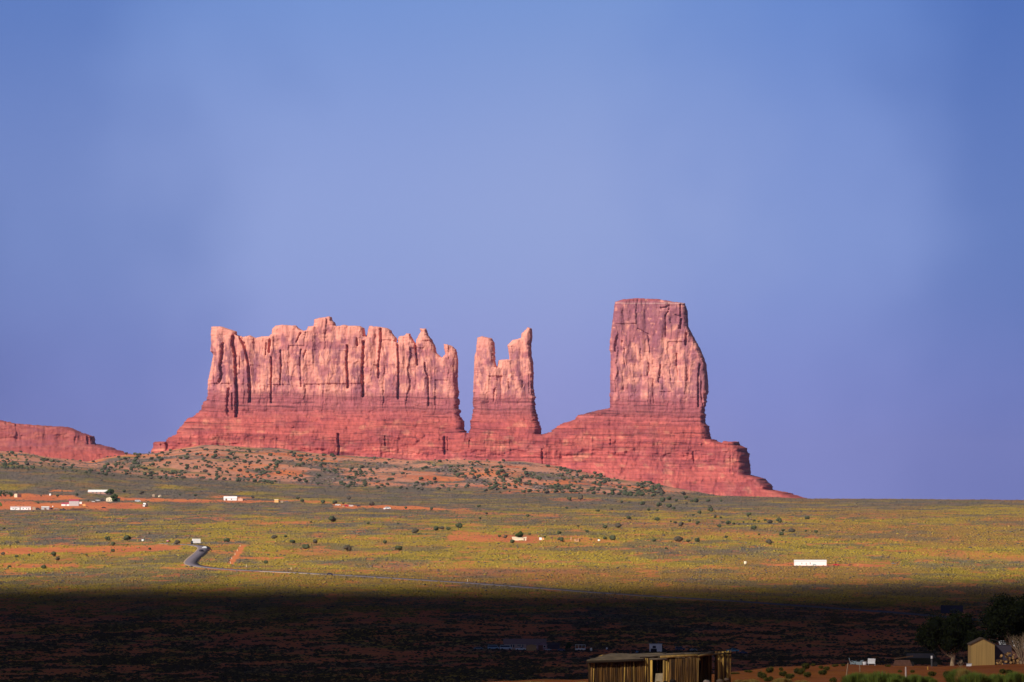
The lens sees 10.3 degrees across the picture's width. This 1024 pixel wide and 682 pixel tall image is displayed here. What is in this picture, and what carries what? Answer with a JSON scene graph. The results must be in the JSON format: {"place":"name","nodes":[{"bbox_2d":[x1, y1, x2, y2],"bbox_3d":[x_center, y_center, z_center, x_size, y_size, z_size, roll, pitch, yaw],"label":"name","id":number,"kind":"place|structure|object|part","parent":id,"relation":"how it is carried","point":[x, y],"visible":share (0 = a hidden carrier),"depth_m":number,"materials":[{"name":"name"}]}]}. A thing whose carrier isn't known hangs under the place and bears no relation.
{"place":"outdoors","nodes":[
{"label":"outdoors","id":0,"kind":"place"},
{"bbox_2d":[0,445,1023,681],"bbox_3d":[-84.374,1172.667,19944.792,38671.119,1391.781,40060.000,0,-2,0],"label":"ground","id":1,"kind":"structure","parent":0,"point":[836,672],"depth_m":4118.99,"materials":[{"name":"green plant"}]},
{"bbox_2d":[10,506,19,509],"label":"trailer home","id":2,"kind":"object","parent":1,"relation":"on","point":[14,507],"visible":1,"depth_m":6327.03,"materials":[{"name":"white paint"}]},
{"bbox_2d":[21,506,30,509],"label":"trailer home","id":3,"kind":"object","parent":1,"relation":"on","point":[25,507],"visible":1,"depth_m":6327.03,"materials":[{"name":"white paint"}]},
{"bbox_2d":[41,506,49,509],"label":"shed","id":4,"kind":"structure","parent":1,"relation":"on","point":[44,507],"depth_m":6342.12,"materials":[{"name":"grey metal"}]},
{"bbox_2d":[0,420,125,461],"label":"butte","id":5,"kind":"object","parent":1,"relation":"on","point":[62,442],"visible":0.53,"depth_m":11550.15,"materials":[{"name":"red stone"}]},
{"bbox_2d":[69,499,79,505],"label":"barn","id":6,"kind":"structure","parent":1,"relation":"on","point":[73,502],"depth_m":6568.35,"materials":[{"name":"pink metal"}]},
{"bbox_2d":[88,490,106,493],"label":"house","id":7,"kind":"structure","parent":1,"relation":"on","point":[97,491],"depth_m":7023.42,"materials":[{"name":"white paint"}]},
{"bbox_2d":[105,489,114,493],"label":"tree","id":8,"kind":"object","parent":1,"relation":"on","point":[109,491],"visible":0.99,"depth_m":7017.36,"materials":[{"name":"green plant"}]},
{"bbox_2d":[111,494,117,501],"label":"tree","id":9,"kind":"object","parent":1,"relation":"on","point":[114,497],"visible":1,"depth_m":6762.56,"materials":[{"name":"green plant"}]},
{"bbox_2d":[123,535,130,540],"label":"juniper","id":10,"kind":"object","parent":1,"relation":"on","point":[127,537],"visible":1,"depth_m":4596.81,"materials":[{"name":"green plant"}]},
{"bbox_2d":[175,544,210,567],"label":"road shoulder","id":11,"kind":"object","parent":1,"relation":"on","point":[193,553],"visible":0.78,"depth_m":4201.39},
{"bbox_2d":[191,539,200,543],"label":"box truck","id":12,"kind":"object","parent":11,"relation":"on","point":[197,541],"visible":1,"depth_m":4501.43,"materials":[{"name":"white paint"}]},
{"bbox_2d":[223,496,236,500],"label":"building","id":13,"kind":"structure","parent":1,"relation":"on","point":[230,498],"depth_m":6879.83,"materials":[{"name":"white paint"}]},
{"bbox_2d":[302,544,309,548],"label":"juniper","id":14,"kind":"object","parent":1,"relation":"on","point":[305,546],"visible":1,"depth_m":4383.07,"materials":[{"name":"green plant"}]},
{"bbox_2d":[151,316,467,459],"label":"butte","id":15,"kind":"object","parent":1,"relation":"on","point":[326,385],"visible":0.72,"depth_m":10373.91,"materials":[{"name":"red stone"}]},
{"bbox_2d":[0,444,662,494],"bbox_3d":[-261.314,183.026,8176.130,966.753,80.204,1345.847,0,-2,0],"label":"juniper scrub","id":16,"kind":"object","parent":1,"relation":"on","point":[356,474],"visible":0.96,"depth_m":8151.27,"materials":[{"name":"green plant"}]},
{"bbox_2d":[329,516,335,522],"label":"juniper","id":17,"kind":"object","parent":1,"relation":"on","point":[332,518],"visible":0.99,"depth_m":5394.98,"materials":[{"name":"green plant"}]},
{"bbox_2d":[343,545,351,550],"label":"juniper","id":18,"kind":"object","parent":1,"relation":"on","point":[347,547],"visible":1,"depth_m":4314.79,"materials":[{"name":"green plant"}]},
{"bbox_2d":[411,528,418,533],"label":"juniper","id":19,"kind":"object","parent":1,"relation":"on","point":[415,530],"visible":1,"depth_m":4861.30,"materials":[{"name":"green plant"}]},
{"bbox_2d":[455,523,461,529],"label":"juniper","id":20,"kind":"object","parent":1,"relation":"on","point":[458,525],"visible":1,"depth_m":5013.49,"materials":[{"name":"green plant"}]},
{"bbox_2d":[488,645,498,649],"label":"parked car","id":21,"kind":"object","parent":1,"relation":"on","point":[492,647],"visible":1,"depth_m":2353.45,"materials":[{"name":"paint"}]},
{"bbox_2d":[468,327,541,463],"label":"butte","id":22,"kind":"object","parent":1,"relation":"on","point":[505,423],"visible":0.65,"depth_m":10371.04,"materials":[{"name":"red stone"}]},
{"bbox_2d":[500,645,511,649],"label":"parked car","id":23,"kind":"object","parent":1,"relation":"on","point":[502,647],"visible":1,"depth_m":2347.41,"materials":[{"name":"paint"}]},
{"bbox_2d":[0,447,1023,681],"bbox_3d":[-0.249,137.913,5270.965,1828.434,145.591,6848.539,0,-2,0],"label":"scrub","id":24,"kind":"object","parent":1,"relation":"on","point":[235,675],"visible":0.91,"depth_m":3444.65,"materials":[{"name":"green plant"}]},
{"bbox_2d":[514,531,523,536],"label":"tree","id":25,"kind":"object","parent":1,"relation":"on","point":[519,533],"visible":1,"depth_m":4638.24,"materials":[{"name":"green plant"}]},
{"bbox_2d":[512,537,526,540],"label":"house","id":26,"kind":"structure","parent":1,"relation":"on","point":[519,538],"depth_m":4637.30,"materials":[{"name":"beige paint"}]},
{"bbox_2d":[503,639,546,649],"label":"house","id":27,"kind":"structure","parent":1,"relation":"on","point":[516,643],"depth_m":2356.69,"materials":[{"name":"black paint"}]},
{"bbox_2d":[526,644,536,650],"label":"house wing","id":28,"kind":"structure","parent":1,"relation":"on","point":[531,647],"depth_m":2333.86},
{"bbox_2d":[537,641,546,649],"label":"house wing","id":29,"kind":"structure","parent":1,"relation":"on","point":[541,645],"depth_m":2344.32,"materials":[{"name":"grey"}]},
{"bbox_2d":[547,643,559,648],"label":"shed","id":30,"kind":"structure","parent":1,"relation":"on","point":[553,645],"depth_m":2354.86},
{"bbox_2d":[609,535,615,539],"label":"juniper","id":31,"kind":"object","parent":1,"relation":"on","point":[612,537],"visible":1,"depth_m":4652.87,"materials":[{"name":"green plant"}]},
{"bbox_2d":[649,643,661,652],"bbox_3d":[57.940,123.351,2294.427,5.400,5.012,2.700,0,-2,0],"label":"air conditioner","id":32,"kind":"object","parent":1,"relation":"on","point":[655,647],"visible":0.94,"depth_m":2293.22,"materials":[{"name":"white paint"}]},
{"bbox_2d":[587,650,731,681],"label":"wooden shed","id":33,"kind":"object","parent":1,"relation":"on","point":[642,667],"visible":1,"depth_m":399.45,"materials":[{"name":"wood"}]},
{"bbox_2d":[542,298,803,498],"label":"butte","id":34,"kind":"object","parent":1,"relation":"on","point":[649,424],"visible":0.83,"depth_m":10354.69,"materials":[{"name":"red stone"}]},
{"bbox_2d":[674,536,682,541],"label":"juniper","id":35,"kind":"object","parent":1,"relation":"on","point":[678,538],"visible":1,"depth_m":4596.51,"materials":[{"name":"green plant"}]},
{"bbox_2d":[734,678,760,681],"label":"brush","id":36,"kind":"object","parent":1,"relation":"on","point":[751,680],"visible":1,"depth_m":395.28,"materials":[{"name":"green plant"}]},
{"bbox_2d":[757,670,766,678],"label":"shrub","id":37,"kind":"object","parent":1,"relation":"on","point":[760,674],"visible":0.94,"depth_m":442.31,"materials":[{"name":"green plant"}]},
{"bbox_2d":[763,676,772,681],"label":"shrub","id":38,"kind":"object","parent":1,"relation":"on","point":[767,679],"visible":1,"depth_m":426.30,"materials":[{"name":"green plant"}]},
{"bbox_2d":[765,666,773,672],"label":"shrub","id":39,"kind":"object","parent":1,"relation":"on","point":[769,670],"visible":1,"depth_m":479.27,"materials":[{"name":"green plant"}]},
{"bbox_2d":[772,677,793,681],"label":"brush","id":40,"kind":"object","parent":1,"relation":"on","point":[781,680],"visible":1,"depth_m":393.23,"materials":[{"name":"green plant"}]},
{"bbox_2d":[779,671,786,675],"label":"shrub","id":41,"kind":"object","parent":1,"relation":"on","point":[782,673],"visible":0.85,"depth_m":447.27,"materials":[{"name":"green plant"}]},
{"bbox_2d":[785,673,794,678],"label":"shrub","id":42,"kind":"object","parent":1,"relation":"on","point":[789,676],"visible":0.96,"depth_m":437.36,"materials":[{"name":"green plant"}]},
{"bbox_2d":[793,667,805,674],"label":"shrub","id":43,"kind":"object","parent":1,"relation":"on","point":[800,671],"visible":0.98,"depth_m":459.27,"materials":[{"name":"green plant"}]},
{"bbox_2d":[802,663,809,669],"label":"shrub","id":44,"kind":"object","parent":1,"relation":"on","point":[805,665],"visible":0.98,"depth_m":497.23,"materials":[{"name":"green plant"}]},
{"bbox_2d":[803,671,810,677],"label":"shrub","id":45,"kind":"object","parent":1,"relation":"on","point":[807,674],"visible":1,"depth_m":444.26,"materials":[{"name":"green plant"}]},
{"bbox_2d":[794,560,826,565],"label":"mobile home","id":46,"kind":"object","parent":1,"relation":"on","point":[810,562],"visible":0.98,"depth_m":4015.16,"materials":[{"name":"white paint"}]},
{"bbox_2d":[818,669,827,674],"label":"shrub","id":47,"kind":"object","parent":1,"relation":"on","point":[823,672],"visible":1,"depth_m":456.25,"materials":[{"name":"green plant"}]},
{"bbox_2d":[829,677,836,681],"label":"shrub","id":48,"kind":"object","parent":1,"relation":"on","point":[834,679],"visible":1,"depth_m":415.40,"materials":[{"name":"green plant"}]},
{"bbox_2d":[839,672,868,681],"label":"brush","id":49,"kind":"object","parent":1,"relation":"on","point":[854,677],"visible":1,"depth_m":386.91,"materials":[{"name":"green plant"}]},
{"bbox_2d":[868,658,874,664],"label":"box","id":50,"kind":"object","parent":1,"relation":"on","point":[871,660],"visible":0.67,"depth_m":555.31,"materials":[{"name":"white paint"}]},
{"bbox_2d":[856,670,901,681],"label":"brush","id":51,"kind":"object","parent":1,"relation":"on","point":[877,676],"visible":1,"depth_m":384.97,"materials":[{"name":"green plant"}]},
{"bbox_2d":[889,672,910,681],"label":"brush","id":52,"kind":"object","parent":1,"relation":"on","point":[902,678],"visible":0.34,"depth_m":388.97,"materials":[{"name":"green plant"}]},
{"bbox_2d":[906,673,929,681],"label":"brush","id":53,"kind":"object","parent":1,"relation":"on","point":[915,678],"visible":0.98,"depth_m":390.96,"materials":[{"name":"green plant"}]},
{"bbox_2d":[904,652,941,665],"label":"parked car","id":54,"kind":"object","parent":1,"relation":"on","point":[921,658],"visible":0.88,"depth_m":558.65,"materials":[{"name":"paint"}]},
{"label":"window","id":55,"kind":"part","parent":54,"relation":"part of","materials":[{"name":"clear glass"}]},
{"bbox_2d":[922,674,937,681],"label":"brush","id":56,"kind":"object","parent":1,"relation":"on","point":[931,679],"visible":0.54,"depth_m":395.26,"materials":[{"name":"green plant"}]},
{"bbox_2d":[928,671,936,675],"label":"shrub","id":57,"kind":"object","parent":1,"relation":"on","point":[931,673],"visible":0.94,"depth_m":453.32,"materials":[{"name":"green plant"}]},
{"bbox_2d":[914,608,988,665],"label":"juniper","id":58,"kind":"object","parent":1,"relation":"on","point":[954,632],"visible":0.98,"depth_m":557.74,"materials":[{"name":"green plant"}]},
{"bbox_2d":[941,605,962,612],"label":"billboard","id":59,"kind":"object","parent":1,"relation":"on","point":[945,608],"visible":0.78,"depth_m":2852.20},
{"bbox_2d":[942,667,972,681],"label":"brush","id":60,"kind":"object","parent":1,"relation":"on","point":[950,677],"visible":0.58,"depth_m":395.26,"materials":[{"name":"green plant"}]},
{"bbox_2d":[954,667,969,681],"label":"brush","id":61,"kind":"object","parent":1,"relation":"on","point":[961,671],"visible":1,"depth_m":393.20,"materials":[{"name":"beige plant"}]},
{"bbox_2d":[956,670,993,681],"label":"brush","id":62,"kind":"object","parent":1,"relation":"on","point":[975,676],"visible":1,"depth_m":390.88,"materials":[{"name":"green plant"}]},
{"bbox_2d":[967,637,995,665],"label":"shed","id":63,"kind":"structure","parent":1,"relation":"on","point":[981,650],"depth_m":549.47,"materials":[{"name":"beige wood"}]},
{"bbox_2d":[977,592,1023,662],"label":"juniper","id":64,"kind":"object","parent":1,"relation":"on","point":[1004,616],"visible":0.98,"depth_m":564.30,"materials":[{"name":"green plant"}]},
{"bbox_2d":[987,673,1015,681],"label":"brush","id":65,"kind":"object","parent":1,"relation":"on","point":[999,678],"visible":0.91,"depth_m":394.85,"materials":[{"name":"green plant"}]},
{"bbox_2d":[991,639,1020,664],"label":"lean to","id":66,"kind":"object","parent":1,"relation":"on","point":[1001,649],"visible":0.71,"depth_m":550.57,"materials":[{"name":"grey metal"}]},
{"bbox_2d":[999,668,1013,673],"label":"shrub","id":67,"kind":"object","parent":1,"relation":"on","point":[1002,670],"visible":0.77,"depth_m":463.31,"materials":[{"name":"green plant"}]},
{"bbox_2d":[996,652,1020,664],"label":"wood pile","id":68,"kind":"object","parent":1,"relation":"on","point":[1011,660],"visible":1,"depth_m":543.89,"materials":[{"name":"brown wood"}]},
{"bbox_2d":[1005,670,1023,681],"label":"brush","id":69,"kind":"object","parent":1,"relation":"on","point":[1019,677],"visible":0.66,"depth_m":398.93,"materials":[{"name":"green plant"}]},
{"bbox_2d":[1007,633,1023,663],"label":"bare shrub","id":70,"kind":"object","parent":1,"relation":"on","point":[1022,645],"visible":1,"depth_m":547.51,"materials":[{"name":"brown plant"}]},
{"bbox_2d":[0,0,1023,499],"label":"sky","id":71,"kind":"structure","parent":0,"point":[830,193],"materials":[{"name":"blue"}]},
{"bbox_2d":[160,543,982,619],"bbox_3d":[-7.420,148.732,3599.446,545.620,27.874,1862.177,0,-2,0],"label":"road","id":72,"kind":"structure","parent":0,"point":[191,560],"depth_m":3446.58,"materials":[{"name":"grey asphalt"}]},
{"bbox_2d":[849,658,863,664],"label":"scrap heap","id":73,"kind":"object","parent":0,"point":[857,663],"visible":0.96,"depth_m":555.12,"materials":[{"name":"silver metal"}]},
{"bbox_2d":[893,656,912,665],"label":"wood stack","id":74,"kind":"object","parent":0,"point":[902,662],"visible":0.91,"depth_m":554.94,"materials":[{"name":"brown wood"}]}
]}

